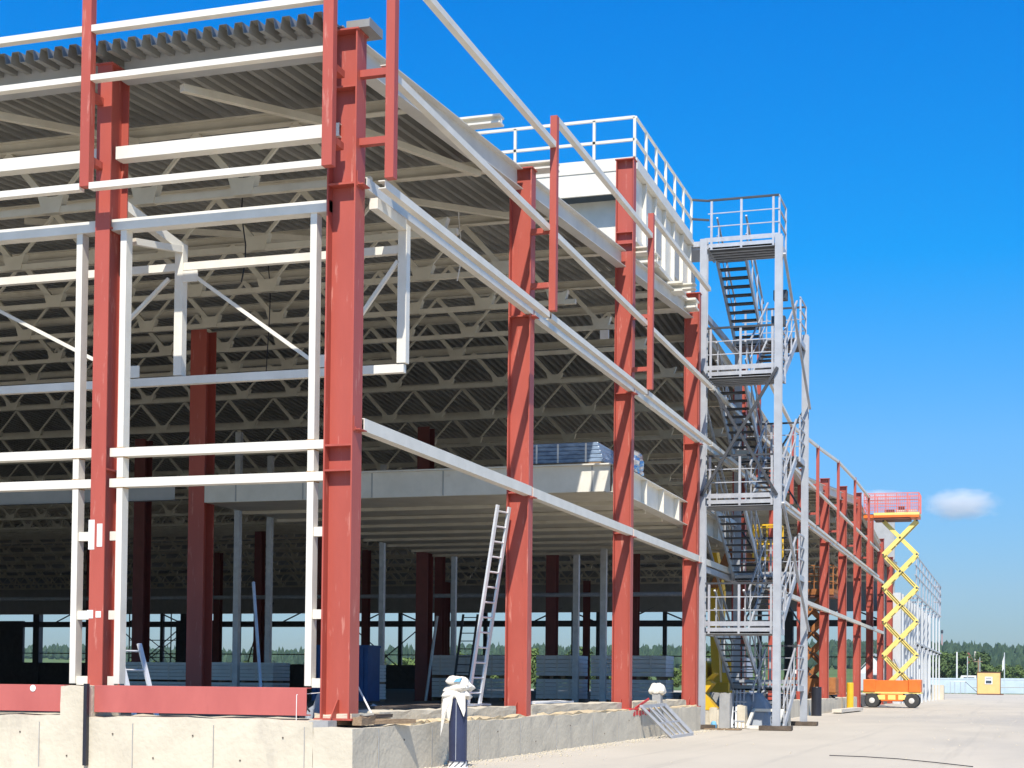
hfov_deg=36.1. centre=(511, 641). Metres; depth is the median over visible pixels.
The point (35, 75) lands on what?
eaves girder
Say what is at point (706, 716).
concrete block
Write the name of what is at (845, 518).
girt
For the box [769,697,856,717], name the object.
foundation wall
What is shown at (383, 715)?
plank
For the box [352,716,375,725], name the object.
plank
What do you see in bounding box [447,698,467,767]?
bollard
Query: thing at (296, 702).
cord line
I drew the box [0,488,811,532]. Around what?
roof truss
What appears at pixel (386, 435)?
girt
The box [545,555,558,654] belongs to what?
steel column
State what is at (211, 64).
girt
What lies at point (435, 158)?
roof brace
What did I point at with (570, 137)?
parapet rail
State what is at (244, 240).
hanging cable
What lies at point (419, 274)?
roof truss
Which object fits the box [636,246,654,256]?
roof bracket
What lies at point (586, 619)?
steel column
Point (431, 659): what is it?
leaning pole
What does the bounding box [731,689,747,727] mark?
steel grate
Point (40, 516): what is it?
roof truss
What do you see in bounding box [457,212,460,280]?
hanging cable
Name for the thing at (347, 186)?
steel column
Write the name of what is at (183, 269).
braced frame
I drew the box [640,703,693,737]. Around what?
leaning grille
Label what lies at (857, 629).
steel column
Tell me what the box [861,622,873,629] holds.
girt
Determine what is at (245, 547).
roof truss
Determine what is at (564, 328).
girt
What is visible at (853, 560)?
girt
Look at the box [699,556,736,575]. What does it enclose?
girt
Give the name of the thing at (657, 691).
tied sack
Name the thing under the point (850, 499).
edge beam
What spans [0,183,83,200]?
girt
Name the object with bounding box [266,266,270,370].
hanging cable
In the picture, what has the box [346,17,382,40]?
sheet offcut
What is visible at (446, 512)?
mezzanine floor
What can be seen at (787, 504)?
girt
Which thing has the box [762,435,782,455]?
girt
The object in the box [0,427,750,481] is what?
roof truss
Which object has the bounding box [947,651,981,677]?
leafy tree
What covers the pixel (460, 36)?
parapet rail
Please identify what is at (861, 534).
girt
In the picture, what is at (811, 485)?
girt
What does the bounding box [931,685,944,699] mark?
concrete footing
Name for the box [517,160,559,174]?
roof bracket
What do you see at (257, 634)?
leaning pole
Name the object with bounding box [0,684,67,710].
sill beam
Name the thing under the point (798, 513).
girt
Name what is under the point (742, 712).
concrete block
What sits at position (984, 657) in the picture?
leafy tree
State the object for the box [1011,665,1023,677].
leafy tree
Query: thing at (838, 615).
girt
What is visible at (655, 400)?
girt
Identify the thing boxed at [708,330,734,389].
edge beam
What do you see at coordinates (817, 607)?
girt
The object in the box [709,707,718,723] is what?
concrete block
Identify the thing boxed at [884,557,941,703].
clad building end
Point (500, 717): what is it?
mortar strip
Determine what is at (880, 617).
steel column
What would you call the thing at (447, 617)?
steel column
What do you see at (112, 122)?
steel column
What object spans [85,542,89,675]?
steel column
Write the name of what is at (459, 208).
roof brace
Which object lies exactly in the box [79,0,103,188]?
parapet post
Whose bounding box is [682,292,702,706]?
steel column
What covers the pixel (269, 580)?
slim post
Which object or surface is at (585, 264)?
girt
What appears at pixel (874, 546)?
girt
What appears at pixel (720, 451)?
girt
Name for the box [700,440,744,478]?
girt
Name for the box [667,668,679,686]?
leafy bush
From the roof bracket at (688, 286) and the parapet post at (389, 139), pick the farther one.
the roof bracket at (688, 286)
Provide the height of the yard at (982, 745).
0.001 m
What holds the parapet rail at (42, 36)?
attached to the parapet post at (90, 99)
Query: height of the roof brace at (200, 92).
0.261 m
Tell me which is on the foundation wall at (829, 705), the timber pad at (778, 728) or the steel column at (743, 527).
the steel column at (743, 527)
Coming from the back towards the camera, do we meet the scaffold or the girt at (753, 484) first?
the scaffold
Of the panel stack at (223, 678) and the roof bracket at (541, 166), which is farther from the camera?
the panel stack at (223, 678)
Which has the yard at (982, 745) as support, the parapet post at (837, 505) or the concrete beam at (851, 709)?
the concrete beam at (851, 709)
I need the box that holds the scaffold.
[128,613,186,681]
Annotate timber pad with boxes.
[700,724,717,728]
[759,725,792,730]
[791,721,817,725]
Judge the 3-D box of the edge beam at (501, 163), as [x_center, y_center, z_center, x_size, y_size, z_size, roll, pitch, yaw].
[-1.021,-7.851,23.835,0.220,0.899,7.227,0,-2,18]
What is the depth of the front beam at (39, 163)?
21.56 m
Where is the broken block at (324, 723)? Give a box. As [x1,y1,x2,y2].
[309,720,336,728]
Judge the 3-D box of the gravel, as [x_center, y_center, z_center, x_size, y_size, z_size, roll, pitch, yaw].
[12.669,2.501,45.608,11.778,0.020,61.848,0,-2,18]
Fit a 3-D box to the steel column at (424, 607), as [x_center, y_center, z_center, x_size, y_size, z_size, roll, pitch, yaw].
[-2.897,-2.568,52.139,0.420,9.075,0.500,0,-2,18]
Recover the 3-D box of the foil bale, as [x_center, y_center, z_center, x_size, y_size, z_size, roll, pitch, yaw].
[2.616,-4.159,36.901,0.905,0.616,1.082,0,-2,18]
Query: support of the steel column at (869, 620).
on the yard at (982, 745)
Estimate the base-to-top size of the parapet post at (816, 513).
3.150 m
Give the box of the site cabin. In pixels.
[977,672,1003,694]
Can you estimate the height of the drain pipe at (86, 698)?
1.070 m
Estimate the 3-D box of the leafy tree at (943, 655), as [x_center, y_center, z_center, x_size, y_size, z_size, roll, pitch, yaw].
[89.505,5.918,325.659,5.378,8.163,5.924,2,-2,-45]
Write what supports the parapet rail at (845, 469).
attached to the parapet post at (854, 537)
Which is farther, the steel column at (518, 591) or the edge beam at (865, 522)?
the edge beam at (865, 522)
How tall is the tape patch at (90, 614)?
0.110 m
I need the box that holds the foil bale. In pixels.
[612,450,645,477]
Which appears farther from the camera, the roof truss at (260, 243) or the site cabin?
the site cabin
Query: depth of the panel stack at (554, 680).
52.01 m
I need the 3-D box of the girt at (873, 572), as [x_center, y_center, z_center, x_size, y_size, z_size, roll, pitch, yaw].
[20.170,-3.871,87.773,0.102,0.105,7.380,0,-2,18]
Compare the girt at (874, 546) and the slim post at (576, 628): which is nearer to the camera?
the slim post at (576, 628)
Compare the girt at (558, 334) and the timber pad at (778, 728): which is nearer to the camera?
the girt at (558, 334)
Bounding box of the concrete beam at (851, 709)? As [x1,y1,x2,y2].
[832,707,862,712]
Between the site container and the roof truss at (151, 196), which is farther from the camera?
the site container
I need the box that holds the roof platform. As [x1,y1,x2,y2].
[478,115,715,297]
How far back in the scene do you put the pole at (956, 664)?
266.00 m
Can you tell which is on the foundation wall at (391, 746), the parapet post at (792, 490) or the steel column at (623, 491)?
the steel column at (623, 491)
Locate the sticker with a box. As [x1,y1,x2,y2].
[30,685,35,690]
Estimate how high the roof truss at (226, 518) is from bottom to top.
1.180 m
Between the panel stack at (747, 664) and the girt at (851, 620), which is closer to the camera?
the panel stack at (747, 664)
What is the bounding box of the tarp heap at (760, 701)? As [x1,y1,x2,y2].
[733,691,771,727]
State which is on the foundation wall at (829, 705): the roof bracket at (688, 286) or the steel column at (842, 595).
the steel column at (842, 595)
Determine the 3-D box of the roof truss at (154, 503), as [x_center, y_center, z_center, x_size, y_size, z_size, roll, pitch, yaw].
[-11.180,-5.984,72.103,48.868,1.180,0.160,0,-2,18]
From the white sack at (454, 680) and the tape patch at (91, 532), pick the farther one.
the white sack at (454, 680)
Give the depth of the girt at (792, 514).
58.89 m
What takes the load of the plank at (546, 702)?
on the concrete kerb at (550, 708)
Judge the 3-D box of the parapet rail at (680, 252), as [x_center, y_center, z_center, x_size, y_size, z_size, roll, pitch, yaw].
[4.091,-9.207,37.535,0.100,0.100,6.630,0,-2,18]
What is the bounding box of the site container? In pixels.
[310,645,380,702]
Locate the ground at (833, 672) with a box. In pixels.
[24,658,1017,693]
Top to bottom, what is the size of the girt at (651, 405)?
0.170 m
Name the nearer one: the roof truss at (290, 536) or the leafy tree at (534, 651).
the roof truss at (290, 536)
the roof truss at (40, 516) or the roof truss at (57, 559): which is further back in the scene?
the roof truss at (57, 559)
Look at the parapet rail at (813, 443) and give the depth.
60.75 m
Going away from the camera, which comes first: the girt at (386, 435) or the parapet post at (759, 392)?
the girt at (386, 435)
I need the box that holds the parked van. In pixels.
[960,675,976,677]
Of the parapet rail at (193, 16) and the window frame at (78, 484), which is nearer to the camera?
the parapet rail at (193, 16)
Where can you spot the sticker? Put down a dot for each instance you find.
(32, 687)
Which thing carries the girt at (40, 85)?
attached to the parapet post at (90, 99)
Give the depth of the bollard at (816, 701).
61.10 m
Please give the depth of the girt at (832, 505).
66.62 m
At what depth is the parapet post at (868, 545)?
84.12 m
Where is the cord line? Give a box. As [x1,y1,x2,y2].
[296,692,319,719]
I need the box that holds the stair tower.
[692,194,810,725]
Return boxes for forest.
[24,638,1023,668]
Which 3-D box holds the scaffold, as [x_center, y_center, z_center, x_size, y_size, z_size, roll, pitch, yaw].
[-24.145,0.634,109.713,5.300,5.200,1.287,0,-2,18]
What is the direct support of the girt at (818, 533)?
attached to the steel column at (798, 592)
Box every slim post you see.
[232,432,242,686]
[264,456,273,673]
[378,464,386,698]
[450,557,456,675]
[571,554,581,702]
[599,548,607,701]
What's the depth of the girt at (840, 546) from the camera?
73.31 m
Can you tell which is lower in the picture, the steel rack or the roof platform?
the steel rack
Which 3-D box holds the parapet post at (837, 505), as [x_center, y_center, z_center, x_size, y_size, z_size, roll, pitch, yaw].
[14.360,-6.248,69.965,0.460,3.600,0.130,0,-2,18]
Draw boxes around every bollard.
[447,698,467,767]
[811,687,821,715]
[847,683,853,707]
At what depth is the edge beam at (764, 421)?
53.63 m
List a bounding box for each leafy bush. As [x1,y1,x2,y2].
[490,671,504,682]
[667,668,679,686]
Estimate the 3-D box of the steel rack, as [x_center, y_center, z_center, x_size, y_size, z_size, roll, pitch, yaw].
[6.875,2.097,42.654,0.880,0.520,1.180,0,-2,18]
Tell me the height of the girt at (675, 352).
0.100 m
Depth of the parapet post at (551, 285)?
27.04 m
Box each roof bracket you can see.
[459,113,503,129]
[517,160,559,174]
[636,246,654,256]
[669,283,696,290]
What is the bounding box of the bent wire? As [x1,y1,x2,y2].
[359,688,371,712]
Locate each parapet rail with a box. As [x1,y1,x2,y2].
[0,26,81,47]
[91,0,323,34]
[423,0,555,147]
[559,118,652,237]
[655,215,710,291]
[769,384,792,426]
[796,427,818,447]
[820,447,838,462]
[840,462,855,479]
[856,479,869,497]
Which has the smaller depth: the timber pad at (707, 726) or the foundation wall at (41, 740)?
the foundation wall at (41, 740)
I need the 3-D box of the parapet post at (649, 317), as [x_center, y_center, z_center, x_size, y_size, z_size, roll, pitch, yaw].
[2.863,-7.407,34.290,0.460,3.850,0.130,0,-2,18]
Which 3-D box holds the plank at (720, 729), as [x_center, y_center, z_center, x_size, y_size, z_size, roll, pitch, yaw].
[5.536,2.301,41.188,0.950,0.030,0.300,0,-2,18]
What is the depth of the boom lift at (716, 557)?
51.45 m
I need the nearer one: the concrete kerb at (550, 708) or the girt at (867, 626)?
the concrete kerb at (550, 708)
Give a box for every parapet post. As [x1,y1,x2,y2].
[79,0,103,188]
[321,0,344,167]
[359,0,398,180]
[530,115,558,311]
[632,213,654,389]
[746,354,760,476]
[787,427,793,503]
[808,446,819,524]
[829,460,839,541]
[846,477,855,554]
[861,495,869,565]
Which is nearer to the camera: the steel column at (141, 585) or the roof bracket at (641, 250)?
the roof bracket at (641, 250)
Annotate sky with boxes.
[0,0,1023,652]
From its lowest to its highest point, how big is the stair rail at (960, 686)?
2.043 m
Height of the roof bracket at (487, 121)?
0.140 m
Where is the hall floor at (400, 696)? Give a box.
[0,685,886,717]
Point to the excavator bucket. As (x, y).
(710, 702)
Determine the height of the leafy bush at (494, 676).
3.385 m
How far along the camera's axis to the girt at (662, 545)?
37.44 m
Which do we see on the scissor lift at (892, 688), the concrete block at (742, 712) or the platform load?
the platform load
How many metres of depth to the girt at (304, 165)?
20.21 m
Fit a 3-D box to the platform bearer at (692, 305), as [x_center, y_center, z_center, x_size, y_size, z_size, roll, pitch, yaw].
[4.054,-8.796,41.251,1.650,0.250,0.500,0,-2,18]
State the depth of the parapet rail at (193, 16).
20.31 m
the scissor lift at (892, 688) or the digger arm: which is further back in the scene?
the scissor lift at (892, 688)
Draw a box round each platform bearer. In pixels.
[597,251,659,270]
[635,281,685,298]
[635,297,698,313]
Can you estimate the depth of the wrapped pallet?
35.27 m
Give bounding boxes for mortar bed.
[314,713,373,718]
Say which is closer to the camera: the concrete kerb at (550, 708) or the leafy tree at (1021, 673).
the concrete kerb at (550, 708)
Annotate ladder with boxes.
[124,643,158,715]
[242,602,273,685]
[454,614,478,679]
[467,504,510,706]
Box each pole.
[252,582,261,686]
[424,616,438,700]
[956,652,957,677]
[1002,652,1004,677]
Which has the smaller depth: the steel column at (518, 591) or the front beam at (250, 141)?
the front beam at (250, 141)
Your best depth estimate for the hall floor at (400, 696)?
48.30 m
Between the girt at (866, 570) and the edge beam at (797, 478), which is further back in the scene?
the girt at (866, 570)
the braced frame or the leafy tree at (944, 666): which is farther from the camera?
the leafy tree at (944, 666)
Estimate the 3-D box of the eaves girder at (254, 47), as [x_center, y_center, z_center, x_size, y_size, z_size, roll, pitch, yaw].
[-3.712,-7.774,20.864,3.280,0.360,0.200,0,-2,18]
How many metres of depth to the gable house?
293.93 m
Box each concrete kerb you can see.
[358,706,515,724]
[531,702,621,714]
[632,699,685,707]
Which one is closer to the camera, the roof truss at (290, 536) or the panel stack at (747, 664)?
the panel stack at (747, 664)
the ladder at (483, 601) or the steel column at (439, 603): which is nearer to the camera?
the ladder at (483, 601)
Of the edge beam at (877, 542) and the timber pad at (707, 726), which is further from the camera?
the edge beam at (877, 542)
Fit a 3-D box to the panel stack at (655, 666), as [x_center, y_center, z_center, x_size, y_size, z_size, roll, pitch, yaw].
[3.921,1.243,51.246,2.500,1.550,1.210,0,-2,18]
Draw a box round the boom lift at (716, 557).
[679,524,783,698]
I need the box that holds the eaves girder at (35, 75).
[0,57,106,100]
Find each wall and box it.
[0,521,894,692]
[0,713,343,767]
[313,706,700,767]
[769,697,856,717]
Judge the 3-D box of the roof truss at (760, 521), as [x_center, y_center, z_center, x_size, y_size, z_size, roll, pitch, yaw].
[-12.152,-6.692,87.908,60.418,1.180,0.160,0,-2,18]
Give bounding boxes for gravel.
[424,710,1016,767]
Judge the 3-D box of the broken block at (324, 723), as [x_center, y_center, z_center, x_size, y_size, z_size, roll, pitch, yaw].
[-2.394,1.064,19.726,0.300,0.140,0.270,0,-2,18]
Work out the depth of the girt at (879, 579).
95.16 m
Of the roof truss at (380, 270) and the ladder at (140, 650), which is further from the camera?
the roof truss at (380, 270)
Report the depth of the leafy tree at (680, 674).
242.13 m
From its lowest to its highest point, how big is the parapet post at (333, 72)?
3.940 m
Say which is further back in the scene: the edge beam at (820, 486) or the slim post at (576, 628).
the edge beam at (820, 486)
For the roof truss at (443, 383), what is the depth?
46.42 m
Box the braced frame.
[0,198,410,394]
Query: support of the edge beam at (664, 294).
attached to the steel column at (691, 528)
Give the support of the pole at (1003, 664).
on the ground at (833, 672)
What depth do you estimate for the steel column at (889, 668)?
105.74 m
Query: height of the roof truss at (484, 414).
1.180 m
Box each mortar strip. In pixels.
[400,718,448,724]
[467,714,526,719]
[537,709,628,715]
[639,705,696,709]
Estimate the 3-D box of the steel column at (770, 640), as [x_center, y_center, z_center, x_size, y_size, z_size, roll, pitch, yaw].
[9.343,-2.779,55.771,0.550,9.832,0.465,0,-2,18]
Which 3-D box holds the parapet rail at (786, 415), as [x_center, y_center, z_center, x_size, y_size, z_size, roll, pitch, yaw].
[8.792,-8.144,52.123,0.100,0.939,7.341,0,-2,18]
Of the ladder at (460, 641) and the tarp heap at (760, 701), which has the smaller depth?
the tarp heap at (760, 701)
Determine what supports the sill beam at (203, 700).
on the foundation wall at (41, 740)
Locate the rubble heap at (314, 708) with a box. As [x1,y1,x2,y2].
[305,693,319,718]
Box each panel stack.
[120,662,185,685]
[211,662,289,686]
[379,665,385,701]
[432,655,504,700]
[536,655,587,701]
[590,655,673,701]
[706,658,752,691]
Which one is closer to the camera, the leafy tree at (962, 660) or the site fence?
the site fence
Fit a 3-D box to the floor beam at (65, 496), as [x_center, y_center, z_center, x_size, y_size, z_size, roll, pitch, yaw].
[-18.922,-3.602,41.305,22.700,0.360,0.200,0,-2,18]
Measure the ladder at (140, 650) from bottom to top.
1.204 m
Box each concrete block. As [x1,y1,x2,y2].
[705,710,718,727]
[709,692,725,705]
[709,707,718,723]
[719,693,732,727]
[737,705,747,727]
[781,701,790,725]
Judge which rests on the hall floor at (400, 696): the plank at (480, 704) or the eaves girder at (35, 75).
the plank at (480, 704)
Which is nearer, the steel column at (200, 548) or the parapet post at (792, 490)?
the steel column at (200, 548)
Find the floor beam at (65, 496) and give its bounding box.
[0,487,176,505]
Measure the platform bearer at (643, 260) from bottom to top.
0.250 m
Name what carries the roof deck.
on the roof truss at (151, 196)
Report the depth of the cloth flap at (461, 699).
21.70 m
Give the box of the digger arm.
[710,539,732,692]
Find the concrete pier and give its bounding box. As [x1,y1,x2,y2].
[60,685,120,715]
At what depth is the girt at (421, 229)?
23.21 m
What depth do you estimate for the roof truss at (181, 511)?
81.84 m
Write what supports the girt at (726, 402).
attached to the parapet post at (759, 392)
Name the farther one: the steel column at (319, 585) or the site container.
the steel column at (319, 585)
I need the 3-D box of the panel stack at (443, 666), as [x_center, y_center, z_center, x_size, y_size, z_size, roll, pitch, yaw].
[-1.388,1.260,54.007,3.100,1.550,1.210,0,-2,18]
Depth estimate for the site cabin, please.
229.95 m
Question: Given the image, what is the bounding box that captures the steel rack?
[746,709,783,728]
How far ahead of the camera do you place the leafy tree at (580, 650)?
215.92 m
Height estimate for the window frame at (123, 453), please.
6.260 m
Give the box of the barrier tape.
[625,698,649,715]
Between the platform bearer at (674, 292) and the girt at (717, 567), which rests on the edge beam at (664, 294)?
the platform bearer at (674, 292)
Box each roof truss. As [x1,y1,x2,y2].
[0,100,405,219]
[0,162,484,272]
[0,209,548,311]
[0,247,599,342]
[0,278,639,366]
[0,302,672,385]
[0,334,683,411]
[0,370,721,440]
[0,400,726,464]
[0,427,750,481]
[0,470,788,520]
[0,483,797,529]
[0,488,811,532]
[0,491,815,534]
[0,495,831,536]
[0,498,836,538]
[0,501,848,539]
[0,506,853,544]
[0,518,853,553]
[0,529,865,562]
[0,539,865,570]
[0,549,876,577]
[0,557,876,584]
[0,564,886,589]
[0,569,884,588]
[2,450,768,498]
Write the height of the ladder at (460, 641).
2.851 m
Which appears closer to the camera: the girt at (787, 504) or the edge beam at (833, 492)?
the girt at (787, 504)
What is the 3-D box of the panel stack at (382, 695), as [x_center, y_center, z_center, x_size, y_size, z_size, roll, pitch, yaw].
[-4.515,1.292,48.708,0.800,1.150,1.210,0,-2,18]
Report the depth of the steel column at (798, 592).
62.94 m
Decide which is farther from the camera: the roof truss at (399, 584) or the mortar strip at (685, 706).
the roof truss at (399, 584)
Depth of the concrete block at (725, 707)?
42.66 m
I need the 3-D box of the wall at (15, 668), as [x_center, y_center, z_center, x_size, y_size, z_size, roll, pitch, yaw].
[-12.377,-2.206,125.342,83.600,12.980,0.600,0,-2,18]
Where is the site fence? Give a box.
[931,678,1023,693]
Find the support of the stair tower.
on the yard at (982, 745)
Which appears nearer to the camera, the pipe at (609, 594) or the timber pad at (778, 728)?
the timber pad at (778, 728)
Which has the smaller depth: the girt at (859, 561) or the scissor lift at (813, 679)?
the scissor lift at (813, 679)
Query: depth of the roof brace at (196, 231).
30.29 m
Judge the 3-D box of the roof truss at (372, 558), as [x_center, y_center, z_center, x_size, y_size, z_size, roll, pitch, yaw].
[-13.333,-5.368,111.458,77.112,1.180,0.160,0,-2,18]
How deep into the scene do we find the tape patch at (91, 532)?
20.96 m
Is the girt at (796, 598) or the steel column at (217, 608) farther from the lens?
the steel column at (217, 608)
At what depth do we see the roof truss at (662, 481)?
62.59 m
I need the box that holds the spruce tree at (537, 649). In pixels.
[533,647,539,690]
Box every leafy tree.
[402,657,414,664]
[531,648,541,683]
[565,646,595,678]
[676,664,681,685]
[931,656,952,677]
[937,650,950,667]
[945,653,960,674]
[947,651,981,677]
[974,651,991,669]
[980,664,992,671]
[989,664,1012,677]
[1008,665,1016,677]
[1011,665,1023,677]
[1018,670,1023,677]
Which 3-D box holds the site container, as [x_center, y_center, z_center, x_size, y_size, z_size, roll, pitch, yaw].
[-4.932,0.963,46.597,1.860,1.690,0.960,0,-2,18]
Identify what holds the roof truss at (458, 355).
attached to the edge beam at (664, 294)
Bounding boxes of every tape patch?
[87,610,100,617]
[88,520,102,548]
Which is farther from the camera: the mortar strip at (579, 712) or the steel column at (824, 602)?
the steel column at (824, 602)
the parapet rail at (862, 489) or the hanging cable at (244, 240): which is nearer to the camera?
the hanging cable at (244, 240)
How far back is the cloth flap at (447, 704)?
21.75 m
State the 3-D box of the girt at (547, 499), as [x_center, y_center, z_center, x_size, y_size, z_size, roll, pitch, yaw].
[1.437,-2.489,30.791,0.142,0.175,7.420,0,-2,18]
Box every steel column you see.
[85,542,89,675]
[87,61,129,685]
[131,439,152,672]
[186,329,216,685]
[212,552,222,681]
[253,531,265,685]
[313,27,369,720]
[316,537,321,644]
[361,550,370,644]
[414,426,434,700]
[434,557,445,685]
[444,582,450,685]
[504,166,538,715]
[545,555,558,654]
[582,581,590,691]
[611,157,637,708]
[632,554,639,679]
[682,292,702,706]
[731,369,746,693]
[768,425,773,699]
[796,469,809,698]
[819,478,830,697]
[837,486,847,696]
[853,493,861,706]
[866,521,873,694]
[877,539,884,704]
[886,557,893,702]
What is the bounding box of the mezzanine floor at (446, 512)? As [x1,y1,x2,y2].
[204,463,733,556]
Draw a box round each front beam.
[0,149,96,176]
[116,123,341,163]
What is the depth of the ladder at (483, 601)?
26.89 m
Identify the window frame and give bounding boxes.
[0,221,94,684]
[107,200,332,687]
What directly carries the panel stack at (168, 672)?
on the hall floor at (400, 696)
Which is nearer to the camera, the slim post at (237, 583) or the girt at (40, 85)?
the girt at (40, 85)
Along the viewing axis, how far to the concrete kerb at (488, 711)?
23.09 m
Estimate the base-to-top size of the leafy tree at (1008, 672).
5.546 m
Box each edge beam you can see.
[366,44,522,189]
[536,179,625,267]
[635,259,693,318]
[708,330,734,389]
[747,391,773,442]
[782,443,800,484]
[809,479,825,492]
[830,487,842,499]
[847,494,857,504]
[862,506,870,528]
[874,530,880,548]
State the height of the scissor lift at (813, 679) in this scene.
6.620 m
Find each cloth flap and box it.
[440,695,452,736]
[455,694,465,715]
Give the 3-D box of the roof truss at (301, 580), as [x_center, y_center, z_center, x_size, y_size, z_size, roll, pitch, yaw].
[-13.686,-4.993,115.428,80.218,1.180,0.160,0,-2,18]
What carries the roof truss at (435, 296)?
attached to the edge beam at (664, 294)
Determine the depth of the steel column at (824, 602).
70.07 m
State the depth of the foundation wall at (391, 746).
24.15 m
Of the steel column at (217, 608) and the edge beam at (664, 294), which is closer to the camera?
the edge beam at (664, 294)
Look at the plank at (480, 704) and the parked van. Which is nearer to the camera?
the plank at (480, 704)
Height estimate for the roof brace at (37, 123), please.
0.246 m
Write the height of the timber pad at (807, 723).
0.115 m
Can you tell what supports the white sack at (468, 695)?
on the bollard at (458, 739)
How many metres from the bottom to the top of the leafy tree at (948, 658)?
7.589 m
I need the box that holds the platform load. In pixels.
[886,507,916,512]
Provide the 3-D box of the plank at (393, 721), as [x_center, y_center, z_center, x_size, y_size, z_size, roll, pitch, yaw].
[-1.814,1.044,20.521,0.169,0.071,1.508,-1,-2,38]
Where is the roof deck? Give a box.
[0,11,894,573]
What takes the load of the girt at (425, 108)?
attached to the parapet post at (551, 285)
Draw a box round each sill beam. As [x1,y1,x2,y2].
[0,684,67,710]
[94,685,310,715]
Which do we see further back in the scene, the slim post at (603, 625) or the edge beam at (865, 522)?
the edge beam at (865, 522)
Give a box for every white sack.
[442,691,472,699]
[443,682,474,691]
[445,675,469,685]
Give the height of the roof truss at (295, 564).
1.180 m
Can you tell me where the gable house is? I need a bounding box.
[861,653,876,689]
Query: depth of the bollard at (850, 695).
73.41 m
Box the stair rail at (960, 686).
[950,681,976,693]
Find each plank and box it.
[337,719,415,724]
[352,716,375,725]
[360,714,392,718]
[367,704,440,709]
[467,703,490,705]
[531,700,573,703]
[704,728,741,729]
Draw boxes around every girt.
[0,76,80,94]
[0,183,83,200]
[89,159,324,190]
[90,46,322,83]
[362,418,531,495]
[365,177,533,314]
[378,180,549,317]
[380,64,549,230]
[532,488,632,535]
[534,310,633,391]
[546,313,647,394]
[548,233,647,325]
[633,529,698,561]
[634,388,699,442]
[644,391,711,444]
[645,327,711,387]
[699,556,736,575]
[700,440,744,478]
[709,385,753,430]
[709,442,756,480]
[749,478,769,498]
[757,478,789,506]
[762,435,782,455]
[782,590,800,602]
[785,506,800,521]
[788,505,815,527]
[794,468,815,489]
[808,524,829,541]
[808,601,828,612]
[814,490,836,509]
[815,525,836,543]
[829,541,846,555]
[829,609,846,619]
[835,510,853,526]
[835,542,853,556]
[847,554,861,566]
[847,617,860,624]
[852,556,867,567]
[856,527,867,539]
[861,566,873,575]
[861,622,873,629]
[866,540,878,551]
[866,567,878,576]
[873,575,883,583]
[873,628,883,633]
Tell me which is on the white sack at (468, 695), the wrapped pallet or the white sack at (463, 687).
the white sack at (463, 687)
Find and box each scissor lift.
[783,565,838,698]
[863,492,922,707]
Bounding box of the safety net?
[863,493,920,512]
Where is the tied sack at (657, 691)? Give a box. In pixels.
[648,683,665,707]
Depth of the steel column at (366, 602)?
101.35 m
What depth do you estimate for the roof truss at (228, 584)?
121.59 m
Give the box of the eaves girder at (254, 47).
[121,25,344,85]
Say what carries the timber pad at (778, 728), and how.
on the yard at (982, 745)
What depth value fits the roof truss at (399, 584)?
117.70 m
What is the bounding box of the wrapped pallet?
[533,442,613,468]
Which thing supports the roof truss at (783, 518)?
attached to the edge beam at (833, 492)
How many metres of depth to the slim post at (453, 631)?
59.95 m
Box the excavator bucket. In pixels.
[705,673,718,709]
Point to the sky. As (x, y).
(889, 134)
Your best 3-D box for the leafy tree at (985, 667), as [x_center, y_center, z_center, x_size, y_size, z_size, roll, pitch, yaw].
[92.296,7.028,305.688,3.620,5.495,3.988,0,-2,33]
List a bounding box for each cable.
[241,177,245,281]
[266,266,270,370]
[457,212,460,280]
[829,755,972,766]
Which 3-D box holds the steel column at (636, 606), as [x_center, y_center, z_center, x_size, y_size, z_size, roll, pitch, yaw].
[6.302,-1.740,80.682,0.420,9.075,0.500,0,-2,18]
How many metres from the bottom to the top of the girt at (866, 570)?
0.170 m
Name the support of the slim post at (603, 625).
on the hall floor at (400, 696)
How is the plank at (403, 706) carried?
on the concrete kerb at (488, 711)
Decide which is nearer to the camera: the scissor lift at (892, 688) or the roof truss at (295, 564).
the scissor lift at (892, 688)
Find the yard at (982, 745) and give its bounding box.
[0,689,1023,767]
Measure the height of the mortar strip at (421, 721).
0.077 m
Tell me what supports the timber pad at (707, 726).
on the yard at (982, 745)
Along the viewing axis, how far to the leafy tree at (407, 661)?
267.42 m
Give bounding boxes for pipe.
[0,591,756,600]
[82,684,89,765]
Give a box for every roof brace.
[0,111,138,144]
[24,218,309,240]
[180,83,321,124]
[365,195,536,223]
[366,128,480,176]
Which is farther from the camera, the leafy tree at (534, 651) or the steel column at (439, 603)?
the leafy tree at (534, 651)
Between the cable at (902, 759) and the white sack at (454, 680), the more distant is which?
the cable at (902, 759)
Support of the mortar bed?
on the foundation wall at (41, 740)
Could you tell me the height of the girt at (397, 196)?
0.105 m
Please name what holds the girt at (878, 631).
attached to the steel column at (880, 617)
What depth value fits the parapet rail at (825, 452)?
66.22 m
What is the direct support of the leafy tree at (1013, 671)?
on the ground at (833, 672)
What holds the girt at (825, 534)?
attached to the parapet post at (816, 513)
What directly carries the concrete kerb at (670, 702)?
on the foundation wall at (391, 746)

